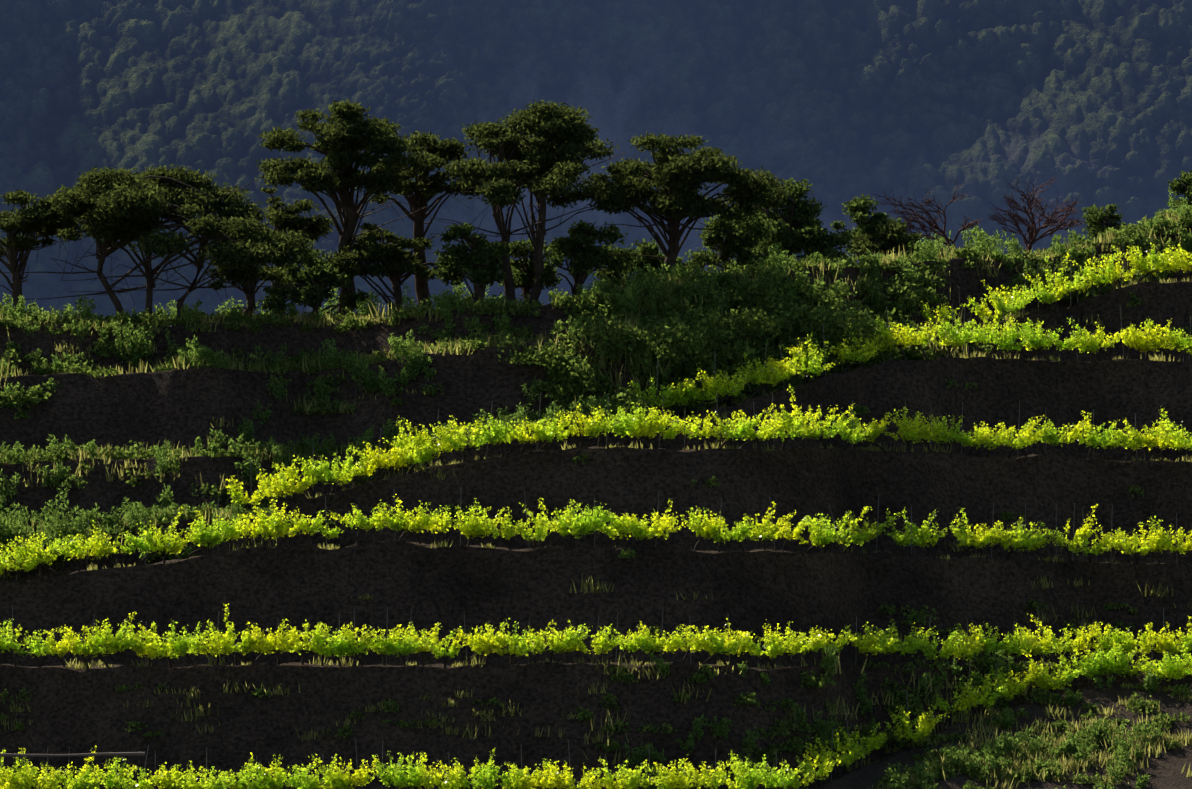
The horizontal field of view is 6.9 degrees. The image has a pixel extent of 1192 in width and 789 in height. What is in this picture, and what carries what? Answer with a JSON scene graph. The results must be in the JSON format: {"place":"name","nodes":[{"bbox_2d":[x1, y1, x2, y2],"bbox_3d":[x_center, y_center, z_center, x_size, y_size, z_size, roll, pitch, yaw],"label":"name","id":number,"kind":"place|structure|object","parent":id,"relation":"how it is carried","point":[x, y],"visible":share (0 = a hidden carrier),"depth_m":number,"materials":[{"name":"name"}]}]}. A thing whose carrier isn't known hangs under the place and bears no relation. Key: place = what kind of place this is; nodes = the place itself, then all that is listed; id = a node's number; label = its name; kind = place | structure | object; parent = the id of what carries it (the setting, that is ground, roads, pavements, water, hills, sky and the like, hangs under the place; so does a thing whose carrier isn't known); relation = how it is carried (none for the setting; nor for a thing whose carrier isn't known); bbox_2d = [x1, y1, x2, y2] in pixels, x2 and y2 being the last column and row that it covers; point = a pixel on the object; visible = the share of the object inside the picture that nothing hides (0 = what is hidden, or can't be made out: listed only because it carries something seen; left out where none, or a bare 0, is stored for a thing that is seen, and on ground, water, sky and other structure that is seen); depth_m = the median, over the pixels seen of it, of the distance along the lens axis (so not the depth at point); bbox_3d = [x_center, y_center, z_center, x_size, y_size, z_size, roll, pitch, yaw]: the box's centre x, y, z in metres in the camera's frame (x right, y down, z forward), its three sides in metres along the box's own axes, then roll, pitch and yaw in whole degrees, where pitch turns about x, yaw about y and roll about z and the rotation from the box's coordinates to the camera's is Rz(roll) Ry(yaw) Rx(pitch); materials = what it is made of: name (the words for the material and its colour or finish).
{"place":"outdoors","nodes":[
{"label":"outdoors","id":0,"kind":"place"},
{"bbox_2d":[0,752,144,756],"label":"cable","id":1,"kind":"object","parent":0,"point":[78,755],"visible":1,"depth_m":19.84,"materials":[{"name":"grey plastic"}]},
{"bbox_2d":[0,0,1191,788],"bbox_3d":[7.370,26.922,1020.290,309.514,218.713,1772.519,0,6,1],"label":"terrain","id":2,"kind":"structure","parent":0,"point":[978,102],"depth_m":271.22,"materials":[{"name":"soil"}]},
{"bbox_2d":[0,211,1182,788],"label":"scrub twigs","id":3,"kind":"object","parent":2,"relation":"on","point":[702,479],"visible":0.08,"depth_m":270.19,"materials":[{"name":"brown wood"}]},
{"bbox_2d":[0,205,1191,788],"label":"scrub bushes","id":4,"kind":"object","parent":2,"relation":"on","point":[804,319],"visible":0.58,"depth_m":271.62,"materials":[{"name":"green plant"}]},
{"bbox_2d":[0,187,1191,788],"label":"shrubs","id":5,"kind":"object","parent":2,"relation":"on","point":[414,363],"visible":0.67,"depth_m":269.81,"materials":[{"name":"green plant"}]},
{"bbox_2d":[0,208,1191,788],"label":"scrub grass","id":6,"kind":"structure","parent":2,"relation":"on","point":[1072,764],"depth_m":266.51,"materials":[{"name":"green plant"}]},
{"bbox_2d":[0,242,1191,788],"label":"vines","id":7,"kind":"object","parent":2,"relation":"on","point":[1120,644],"depth_m":261.37,"materials":[{"name":"green plant"}]},
{"bbox_2d":[0,98,1191,321],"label":"pines","id":8,"kind":"object","parent":2,"relation":"on","point":[122,202],"depth_m":276.91,"materials":[{"name":"green plant"}]},
{"bbox_2d":[12,238,1190,788],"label":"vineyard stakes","id":9,"kind":"object","parent":2,"relation":"on","point":[720,518],"visible":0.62,"depth_m":263.26,"materials":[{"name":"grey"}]},
{"bbox_2d":[256,170,1191,313],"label":"tree foliage","id":10,"kind":"object","parent":2,"relation":"on","point":[807,235],"visible":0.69,"depth_m":278.93,"materials":[{"name":"green plant"}]},
{"bbox_2d":[872,176,1084,257],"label":"dead tree","id":11,"kind":"object","parent":2,"relation":"on","point":[1031,231],"visible":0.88,"depth_m":288.15,"materials":[{"name":"brown wood"}]}
]}

